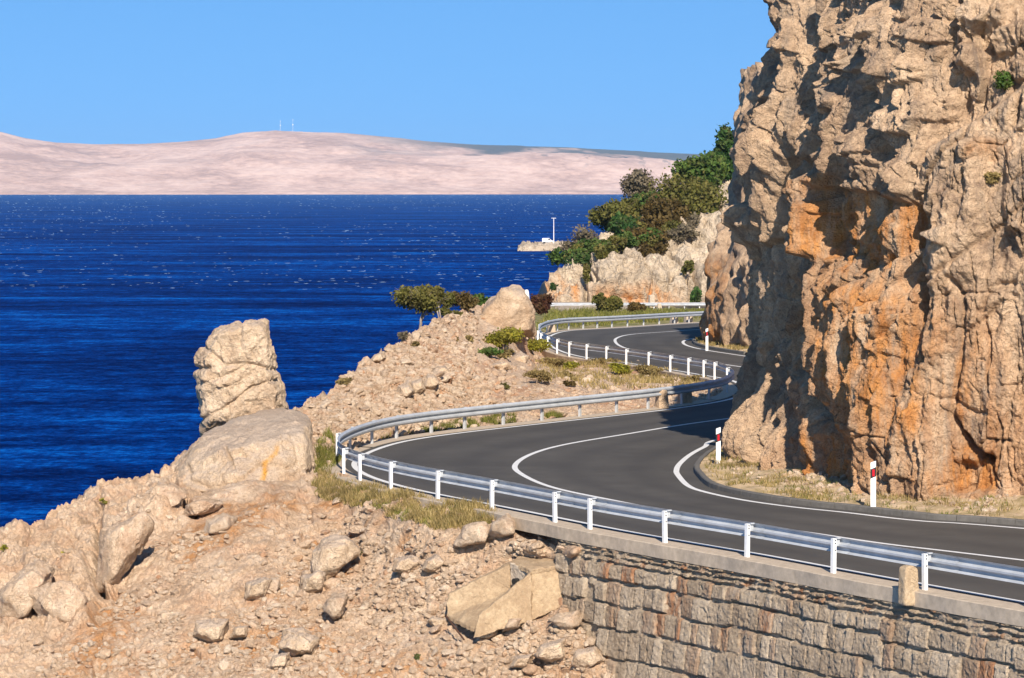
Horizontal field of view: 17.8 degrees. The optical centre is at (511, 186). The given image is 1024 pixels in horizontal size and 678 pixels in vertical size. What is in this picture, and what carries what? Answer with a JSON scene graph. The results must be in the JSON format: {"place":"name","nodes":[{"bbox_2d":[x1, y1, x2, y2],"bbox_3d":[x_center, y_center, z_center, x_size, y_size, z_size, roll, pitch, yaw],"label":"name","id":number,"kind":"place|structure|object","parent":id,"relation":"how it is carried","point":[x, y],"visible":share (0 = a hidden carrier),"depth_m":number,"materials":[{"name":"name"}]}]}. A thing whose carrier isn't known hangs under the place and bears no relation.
{"place":"outdoors","nodes":[
{"label":"outdoors","id":0,"kind":"place"},
{"bbox_2d":[0,431,606,677],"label":"hillside","id":1,"kind":"structure","parent":0,"point":[23,541],"depth_m":81.95,"materials":[{"name":"stone"}]},
{"bbox_2d":[0,559,54,618],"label":"boulder","id":2,"kind":"object","parent":1,"relation":"on","point":[16,600],"visible":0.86,"depth_m":81.47,"materials":[{"name":"stone"}]},
{"bbox_2d":[28,580,88,621],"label":"boulder","id":3,"kind":"object","parent":1,"relation":"on","point":[62,601],"visible":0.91,"depth_m":80.97,"materials":[{"name":"stone"}]},
{"bbox_2d":[95,511,154,592],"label":"boulder","id":4,"kind":"object","parent":1,"relation":"on","point":[121,545],"visible":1,"depth_m":82.91,"materials":[{"name":"stone"}]},
{"bbox_2d":[146,482,188,506],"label":"boulder","id":5,"kind":"object","parent":1,"relation":"on","point":[175,494],"visible":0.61,"depth_m":87.38,"materials":[{"name":"stone"}]},
{"bbox_2d":[183,498,223,516],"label":"boulder","id":6,"kind":"object","parent":1,"relation":"on","point":[201,507],"visible":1,"depth_m":86.46,"materials":[{"name":"stone"}]},
{"bbox_2d":[193,618,228,641],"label":"boulder","id":7,"kind":"object","parent":1,"relation":"on","point":[211,630],"visible":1,"depth_m":78.79,"materials":[{"name":"stone"}]},
{"bbox_2d":[204,512,237,534],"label":"boulder","id":8,"kind":"object","parent":1,"relation":"on","point":[223,521],"visible":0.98,"depth_m":84.64,"materials":[{"name":"stone"}]},
{"bbox_2d":[229,625,247,638],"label":"boulder","id":9,"kind":"object","parent":1,"relation":"on","point":[239,631],"visible":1,"depth_m":78.78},
{"bbox_2d":[193,318,285,436],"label":"rock pillar","id":10,"kind":"object","parent":1,"relation":"on","point":[236,374],"visible":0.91,"depth_m":96.55,"materials":[{"name":"stone"}]},
{"bbox_2d":[174,408,315,491],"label":"slab boulder","id":11,"kind":"object","parent":1,"relation":"on","point":[276,444],"visible":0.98,"depth_m":90.53,"materials":[{"name":"stone"}]},
{"bbox_2d":[244,577,271,599],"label":"boulder","id":12,"kind":"object","parent":1,"relation":"on","point":[257,589],"visible":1,"depth_m":80.86,"materials":[{"name":"stone"}]},
{"bbox_2d":[268,577,280,592],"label":"boulder","id":13,"kind":"object","parent":1,"relation":"on","point":[275,585],"visible":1,"depth_m":81.16,"materials":[{"name":"stone"}]},
{"bbox_2d":[269,652,289,668],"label":"boulder","id":14,"kind":"object","parent":1,"relation":"on","point":[279,660],"visible":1,"depth_m":76.85,"materials":[{"name":"stone"}]},
{"bbox_2d":[278,627,319,656],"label":"boulder","id":15,"kind":"object","parent":1,"relation":"on","point":[298,642],"visible":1,"depth_m":77.51,"materials":[{"name":"stone"}]},
{"bbox_2d":[300,570,325,592],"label":"boulder","id":16,"kind":"object","parent":1,"relation":"on","point":[313,582],"visible":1,"depth_m":80.97,"materials":[{"name":"stone"}]},
{"bbox_2d":[23,464,615,677],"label":"loose stones","id":17,"kind":"object","parent":1,"relation":"on","point":[354,656],"visible":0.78,"depth_m":78.82,"materials":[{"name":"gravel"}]},
{"bbox_2d":[310,534,360,578],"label":"boulder","id":18,"kind":"object","parent":1,"relation":"on","point":[333,555],"visible":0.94,"depth_m":81.89,"materials":[{"name":"stone"}]},
{"bbox_2d":[322,592,348,620],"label":"boulder","id":19,"kind":"object","parent":1,"relation":"on","point":[334,605],"visible":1,"depth_m":79.26,"materials":[{"name":"stone"}]},
{"bbox_2d":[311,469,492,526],"bbox_3d":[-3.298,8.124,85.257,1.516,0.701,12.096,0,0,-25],"label":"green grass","id":20,"kind":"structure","parent":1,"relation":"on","point":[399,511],"depth_m":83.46,"materials":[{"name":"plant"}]},
{"bbox_2d":[310,465,501,530],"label":"dry grass","id":21,"kind":"structure","parent":1,"relation":"on","point":[455,520],"depth_m":83.69,"materials":[{"name":"plant"}]},
{"bbox_2d":[391,555,420,572],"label":"boulder","id":22,"kind":"object","parent":1,"relation":"on","point":[407,564],"visible":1,"depth_m":79.96,"materials":[{"name":"stone"}]},
{"bbox_2d":[421,554,443,571],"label":"boulder","id":23,"kind":"object","parent":1,"relation":"on","point":[433,562],"visible":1,"depth_m":79.16,"materials":[{"name":"stone"}]},
{"bbox_2d":[453,521,489,547],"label":"boulder","id":24,"kind":"object","parent":1,"relation":"on","point":[472,533],"visible":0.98,"depth_m":79.03,"materials":[{"name":"stone"}]},
{"bbox_2d":[488,513,514,538],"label":"boulder","id":25,"kind":"object","parent":1,"relation":"on","point":[503,526],"visible":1,"depth_m":78.52,"materials":[{"name":"stone"}]},
{"bbox_2d":[446,555,563,637],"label":"boulder","id":26,"kind":"object","parent":1,"relation":"on","point":[525,588],"visible":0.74,"depth_m":76.59,"materials":[{"name":"stone"}]},
{"bbox_2d":[502,618,521,631],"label":"boulder","id":27,"kind":"object","parent":1,"relation":"on","point":[513,624],"visible":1,"depth_m":75.77,"materials":[{"name":"stone"}]},
{"bbox_2d":[509,653,532,667],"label":"boulder","id":28,"kind":"object","parent":1,"relation":"on","point":[522,661],"visible":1,"depth_m":74.64,"materials":[{"name":"stone"}]},
{"bbox_2d":[533,638,566,662],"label":"boulder","id":29,"kind":"object","parent":1,"relation":"on","point":[551,651],"visible":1,"depth_m":74.44,"materials":[{"name":"stone"}]},
{"bbox_2d":[548,610,581,629],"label":"boulder","id":30,"kind":"object","parent":1,"relation":"on","point":[567,620],"visible":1,"depth_m":75.12,"materials":[{"name":"stone"}]},
{"bbox_2d":[571,646,605,667],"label":"boulder","id":31,"kind":"object","parent":1,"relation":"on","point":[588,657],"visible":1,"depth_m":74.08,"materials":[{"name":"stone"}]},
{"bbox_2d":[0,194,629,526],"bbox_3d":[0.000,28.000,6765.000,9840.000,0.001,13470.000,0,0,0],"label":"sea","id":32,"kind":"structure","parent":0,"point":[97,380],"depth_m":879.85,"materials":[{"name":"liquid"}]},
{"bbox_2d":[0,195,618,288],"bbox_3d":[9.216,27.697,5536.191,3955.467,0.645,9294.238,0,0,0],"label":"sea foam","id":33,"kind":"object","parent":32,"relation":"on","point":[304,233],"visible":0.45,"depth_m":1898.20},
{"bbox_2d":[517,240,572,250],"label":"breakwater","id":34,"kind":"object","parent":32,"relation":"in","point":[534,246],"visible":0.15,"depth_m":1416.90,"materials":[{"name":"stone"}]},
{"bbox_2d":[0,130,705,194],"bbox_3d":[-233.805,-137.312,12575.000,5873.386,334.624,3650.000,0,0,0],"label":"island hills","id":35,"kind":"structure","parent":0,"point":[272,162],"depth_m":11736.52,"materials":[{"name":"stone"}]},
{"bbox_2d":[0,0,775,153],"label":"sky","id":36,"kind":"structure","parent":0,"point":[660,76],"materials":[{"name":"blue"}]},
{"bbox_2d":[296,304,718,464],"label":"ground","id":37,"kind":"structure","parent":0,"point":[487,327],"depth_m":125.37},
{"bbox_2d":[314,427,347,472],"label":"dry grass","id":38,"kind":"structure","parent":37,"relation":"on","point":[324,452],"depth_m":94.81,"materials":[{"name":"plant"}]},
{"bbox_2d":[397,380,414,397],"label":"boulder","id":39,"kind":"object","parent":37,"relation":"on","point":[406,389],"visible":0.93,"depth_m":109.57,"materials":[{"name":"stone"}]},
{"bbox_2d":[390,283,442,327],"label":"tree","id":40,"kind":"object","parent":37,"relation":"on","point":[422,299],"visible":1,"depth_m":135.63,"materials":[{"name":"green plant"}]},
{"bbox_2d":[411,378,425,394],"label":"boulder","id":41,"kind":"object","parent":37,"relation":"on","point":[418,385],"visible":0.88,"depth_m":110.47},
{"bbox_2d":[423,374,438,389],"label":"boulder","id":42,"kind":"object","parent":37,"relation":"on","point":[430,381],"visible":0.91,"depth_m":112.69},
{"bbox_2d":[429,285,456,317],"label":"tree","id":43,"kind":"object","parent":37,"relation":"on","point":[447,299],"visible":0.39,"depth_m":141.97,"materials":[{"name":"green plant"}]},
{"bbox_2d":[451,291,479,310],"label":"bush","id":44,"kind":"object","parent":37,"relation":"on","point":[464,300],"visible":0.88,"depth_m":145.63,"materials":[{"name":"brown plant"}]},
{"bbox_2d":[380,409,563,438],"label":"dry grass","id":45,"kind":"structure","parent":37,"relation":"on","point":[495,421],"depth_m":110.54,"materials":[{"name":"plant"}]},
{"bbox_2d":[478,347,503,357],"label":"bush","id":46,"kind":"object","parent":37,"relation":"on","point":[490,351],"visible":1,"depth_m":133.63,"materials":[{"name":"green plant"}]},
{"bbox_2d":[493,361,512,369],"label":"boulder","id":47,"kind":"object","parent":37,"relation":"on","point":[498,365],"visible":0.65,"depth_m":129.36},
{"bbox_2d":[482,326,524,348],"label":"bush","id":48,"kind":"object","parent":37,"relation":"on","point":[504,336],"visible":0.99,"depth_m":140.78,"materials":[{"name":"yellow plant"}]},
{"bbox_2d":[293,308,722,465],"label":"loose stones","id":49,"kind":"object","parent":37,"relation":"on","point":[372,409],"visible":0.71,"depth_m":114.11,"materials":[{"name":"gravel"}]},
{"bbox_2d":[479,284,536,337],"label":"pointed rock","id":50,"kind":"object","parent":37,"relation":"on","point":[510,306],"visible":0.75,"depth_m":147.00,"materials":[{"name":"stone"}]},
{"bbox_2d":[522,370,552,383],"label":"shrub","id":51,"kind":"object","parent":37,"relation":"on","point":[542,375],"visible":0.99,"depth_m":124.96,"materials":[{"name":"beige plant"}]},
{"bbox_2d":[527,338,551,352],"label":"bush","id":52,"kind":"object","parent":37,"relation":"on","point":[538,345],"visible":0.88,"depth_m":156.18,"materials":[{"name":"yellow plant"}]},
{"bbox_2d":[535,357,565,367],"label":"shrub","id":53,"kind":"object","parent":37,"relation":"on","point":[556,361],"visible":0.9,"depth_m":148.77,"materials":[{"name":"beige plant"}]},
{"bbox_2d":[533,358,703,389],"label":"dry grass","id":54,"kind":"structure","parent":37,"relation":"on","point":[653,379],"depth_m":138.80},
{"bbox_2d":[608,362,633,374],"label":"bush","id":55,"kind":"object","parent":37,"relation":"on","point":[621,368],"visible":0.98,"depth_m":144.87,"materials":[{"name":"yellow plant"}]},
{"bbox_2d":[633,363,663,375],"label":"bush","id":56,"kind":"object","parent":37,"relation":"on","point":[649,369],"visible":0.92,"depth_m":143.47,"materials":[{"name":"beige plant"}]},
{"bbox_2d":[527,532,559,540],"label":"bedrock","id":57,"kind":"structure","parent":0,"point":[537,535],"depth_m":78.29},
{"bbox_2d":[554,539,1023,677],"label":"retaining wall","id":58,"kind":"structure","parent":57,"relation":"on","point":[643,616],"depth_m":69.41,"materials":[{"name":"stone"}]},
{"bbox_2d":[898,565,918,605],"bbox_3d":[7.810,7.867,64.571,0.350,0.800,0.298,0,0,-25],"label":"stone bollard","id":59,"kind":"object","parent":58,"relation":"on","point":[908,586],"visible":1,"depth_m":64.45,"materials":[{"name":"stone"}]},
{"bbox_2d":[550,302,627,310],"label":"coastal slope","id":60,"kind":"structure","parent":0,"point":[573,306],"depth_m":327.84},
{"bbox_2d":[535,305,704,332],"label":"grassy ground","id":61,"kind":"structure","parent":0,"point":[538,317],"depth_m":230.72,"materials":[{"name":"plant"}]},
{"bbox_2d":[530,293,553,315],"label":"shrub","id":62,"kind":"object","parent":61,"relation":"on","point":[541,303],"visible":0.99,"depth_m":261.10,"materials":[{"name":"red plant"}]},
{"bbox_2d":[591,292,623,310],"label":"shrub","id":63,"kind":"object","parent":61,"relation":"on","point":[603,302],"visible":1,"depth_m":299.00,"materials":[{"name":"green plant"}]},
{"bbox_2d":[626,301,646,311],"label":"shrub","id":64,"kind":"object","parent":61,"relation":"on","point":[635,306],"visible":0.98,"depth_m":289.74,"materials":[{"name":"brown plant"}]},
{"bbox_2d":[545,179,731,302],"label":"headland","id":65,"kind":"structure","parent":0,"point":[628,275],"depth_m":347.47,"materials":[{"name":"stone"}]},
{"bbox_2d":[545,247,570,265],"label":"bush","id":66,"kind":"object","parent":65,"relation":"on","point":[555,256],"visible":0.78,"depth_m":354.69,"materials":[{"name":"green plant"}]},
{"bbox_2d":[564,249,591,268],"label":"bush","id":67,"kind":"object","parent":65,"relation":"on","point":[583,258],"visible":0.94,"depth_m":350.28,"materials":[{"name":"green plant"}]},
{"bbox_2d":[557,224,599,251],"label":"bush","id":68,"kind":"object","parent":65,"relation":"on","point":[585,233],"visible":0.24,"depth_m":357.96,"materials":[{"name":"grey plant"}]},
{"bbox_2d":[582,263,590,288],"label":"shrub","id":69,"kind":"object","parent":65,"relation":"on","point":[586,272],"visible":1,"depth_m":345.83,"materials":[{"name":"green plant"}]},
{"bbox_2d":[571,240,611,254],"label":"bush","id":70,"kind":"object","parent":65,"relation":"on","point":[591,245],"visible":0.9,"depth_m":351.49,"materials":[{"name":"green plant"}]},
{"bbox_2d":[593,242,617,259],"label":"bush","id":71,"kind":"object","parent":65,"relation":"on","point":[603,251],"visible":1,"depth_m":348.28,"materials":[{"name":"green plant"}]},
{"bbox_2d":[585,196,642,231],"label":"bush","id":72,"kind":"object","parent":65,"relation":"on","point":[601,216],"visible":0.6,"depth_m":362.30,"materials":[{"name":"green plant"}]},
{"bbox_2d":[601,233,627,252],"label":"bush","id":73,"kind":"object","parent":65,"relation":"on","point":[618,243],"visible":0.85,"depth_m":352.13,"materials":[{"name":"green plant"}]},
{"bbox_2d":[606,211,643,235],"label":"bush","id":74,"kind":"object","parent":65,"relation":"on","point":[618,222],"visible":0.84,"depth_m":357.81,"materials":[{"name":"green plant"}]},
{"bbox_2d":[617,230,639,247],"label":"bush","id":75,"kind":"object","parent":65,"relation":"on","point":[632,242],"visible":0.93,"depth_m":353.98,"materials":[{"name":"green plant"}]},
{"bbox_2d":[619,168,657,197],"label":"tree","id":76,"kind":"object","parent":65,"relation":"on","point":[637,181],"visible":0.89,"depth_m":371.26,"materials":[{"name":"grey plant"}]},
{"bbox_2d":[621,190,669,213],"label":"bush","id":77,"kind":"object","parent":65,"relation":"on","point":[640,197],"visible":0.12,"depth_m":367.15,"materials":[{"name":"green plant"}]},
{"bbox_2d":[621,226,670,254],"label":"bush","id":78,"kind":"object","parent":65,"relation":"on","point":[660,247],"visible":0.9,"depth_m":355.20,"materials":[{"name":"brown plant"}]},
{"bbox_2d":[638,241,658,256],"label":"bush","id":79,"kind":"object","parent":65,"relation":"on","point":[645,250],"visible":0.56,"depth_m":352.41,"materials":[{"name":"brown plant"}]},
{"bbox_2d":[635,227,662,242],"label":"bush","id":80,"kind":"object","parent":65,"relation":"on","point":[647,234],"visible":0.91,"depth_m":354.92,"materials":[{"name":"green plant"}]},
{"bbox_2d":[633,193,691,228],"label":"bush","id":81,"kind":"object","parent":65,"relation":"on","point":[657,213],"visible":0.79,"depth_m":359.49,"materials":[{"name":"brown plant"}]},
{"bbox_2d":[661,220,680,239],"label":"bush","id":82,"kind":"object","parent":65,"relation":"on","point":[668,225],"visible":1,"depth_m":357.13,"materials":[{"name":"green plant"}]},
{"bbox_2d":[633,168,728,218],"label":"bush","id":83,"kind":"object","parent":65,"relation":"on","point":[697,195],"visible":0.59,"depth_m":366.27,"materials":[{"name":"green plant"}]},
{"bbox_2d":[666,222,700,242],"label":"bush","id":84,"kind":"object","parent":65,"relation":"on","point":[683,231],"visible":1,"depth_m":356.19,"materials":[{"name":"grey plant"}]},
{"bbox_2d":[680,260,694,279],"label":"shrub","id":85,"kind":"object","parent":65,"relation":"on","point":[688,266],"visible":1,"depth_m":347.03,"materials":[{"name":"green plant"}]},
{"bbox_2d":[685,211,701,228],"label":"bush","id":86,"kind":"object","parent":65,"relation":"on","point":[695,221],"visible":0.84,"depth_m":360.05,"materials":[{"name":"grey plant"}]},
{"bbox_2d":[668,150,729,189],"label":"tree","id":87,"kind":"object","parent":65,"relation":"on","point":[713,167],"visible":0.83,"depth_m":380.77,"materials":[{"name":"green plant"}]},
{"bbox_2d":[712,122,733,168],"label":"tree","id":88,"kind":"object","parent":65,"relation":"on","point":[724,142],"visible":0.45,"depth_m":387.96,"materials":[{"name":"green plant"}]},
{"bbox_2d":[649,306,705,308],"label":"road","id":89,"kind":"structure","parent":0,"point":[690,307],"depth_m":343.81,"materials":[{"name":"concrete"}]},
{"bbox_2d":[554,303,705,308],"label":"guardrail","id":90,"kind":"object","parent":89,"relation":"on","point":[662,304],"visible":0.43,"depth_m":333.23,"materials":[{"name":"metal"}]},
{"bbox_2d":[689,286,702,302],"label":"shrub","id":91,"kind":"object","parent":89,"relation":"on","point":[695,295],"visible":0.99,"depth_m":339.96,"materials":[{"name":"green plant"}]},
{"bbox_2d":[345,323,1023,604],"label":"road","id":92,"kind":"structure","parent":0,"point":[636,468],"depth_m":89.69,"materials":[{"name":"asphalt"}]},
{"bbox_2d":[362,400,715,447],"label":"concrete edge strip","id":93,"kind":"object","parent":92,"relation":"on","point":[383,441],"visible":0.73,"depth_m":110.08,"materials":[{"name":"concrete"}]},
{"bbox_2d":[655,389,668,407],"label":"stone bollard","id":94,"kind":"object","parent":93,"relation":"on","point":[661,401],"visible":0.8,"depth_m":117.93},
{"bbox_2d":[535,322,737,399],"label":"concrete edge strip","id":95,"kind":"object","parent":92,"relation":"on","point":[723,394],"visible":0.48,"depth_m":152.54,"materials":[{"name":"concrete"}]},
{"bbox_2d":[323,447,1023,626],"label":"concrete edge strip","id":96,"kind":"object","parent":92,"relation":"on","point":[988,609],"visible":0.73,"depth_m":69.75,"materials":[{"name":"concrete"}]},
{"bbox_2d":[336,311,1023,589],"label":"guardrail","id":97,"kind":"object","parent":96,"relation":"on","point":[924,560],"visible":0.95,"depth_m":81.68,"materials":[{"name":"metal"}]},
{"bbox_2d":[351,323,1023,602],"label":"road marking","id":98,"kind":"object","parent":92,"relation":"on","point":[354,465],"visible":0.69,"depth_m":80.04,"materials":[{"name":"paint"}]},
{"bbox_2d":[692,337,746,354],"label":"kerb","id":99,"kind":"structure","parent":92,"relation":"on","point":[694,342],"depth_m":168.25,"materials":[{"name":"concrete"}]},
{"bbox_2d":[512,329,1023,560],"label":"road marking","id":100,"kind":"object","parent":92,"relation":"on","point":[515,467],"visible":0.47,"depth_m":90.24,"materials":[{"name":"paint"}]},
{"bbox_2d":[673,338,1023,528],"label":"road marking","id":101,"kind":"object","parent":92,"relation":"on","point":[677,468],"visible":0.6,"depth_m":86.66,"materials":[{"name":"paint"}]},
{"bbox_2d":[694,443,1023,525],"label":"kerb","id":102,"kind":"structure","parent":92,"relation":"on","point":[699,473],"depth_m":81.04,"materials":[{"name":"concrete"}]},
{"bbox_2d":[695,334,749,351],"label":"verge grass","id":103,"kind":"structure","parent":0,"point":[735,346],"depth_m":169.53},
{"bbox_2d":[699,62,762,346],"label":"cliff","id":104,"kind":"structure","parent":0,"point":[724,320],"depth_m":172.41,"materials":[{"name":"stone"}]},
{"bbox_2d":[700,449,1023,518],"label":"verge","id":105,"kind":"structure","parent":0,"point":[896,505],"depth_m":83.12,"materials":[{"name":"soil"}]},
{"bbox_2d":[716,427,720,463],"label":"delineator post","id":106,"kind":"object","parent":105,"relation":"on","point":[718,443],"visible":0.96,"depth_m":92.97,"materials":[{"name":"white plastic"}]},
{"bbox_2d":[870,461,875,506],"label":"delineator post","id":107,"kind":"object","parent":105,"relation":"on","point":[873,482],"visible":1,"depth_m":80.37,"materials":[{"name":"white plastic"}]},
{"bbox_2d":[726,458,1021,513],"bbox_3d":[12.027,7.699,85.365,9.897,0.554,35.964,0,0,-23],"label":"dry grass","id":108,"kind":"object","parent":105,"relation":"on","point":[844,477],"visible":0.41,"depth_m":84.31,"materials":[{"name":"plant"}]},
{"bbox_2d":[719,0,1023,500],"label":"cliff","id":109,"kind":"structure","parent":0,"point":[873,222],"depth_m":83.67,"materials":[{"name":"stone"}]},
{"bbox_2d":[984,171,1001,186],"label":"shrub","id":110,"kind":"object","parent":109,"relation":"on","point":[991,177],"visible":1,"depth_m":81.52,"materials":[{"name":"beige plant"}]},
{"bbox_2d":[992,70,1015,94],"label":"shrub","id":111,"kind":"object","parent":109,"relation":"on","point":[1004,80],"visible":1,"depth_m":82.44,"materials":[{"name":"green plant"}]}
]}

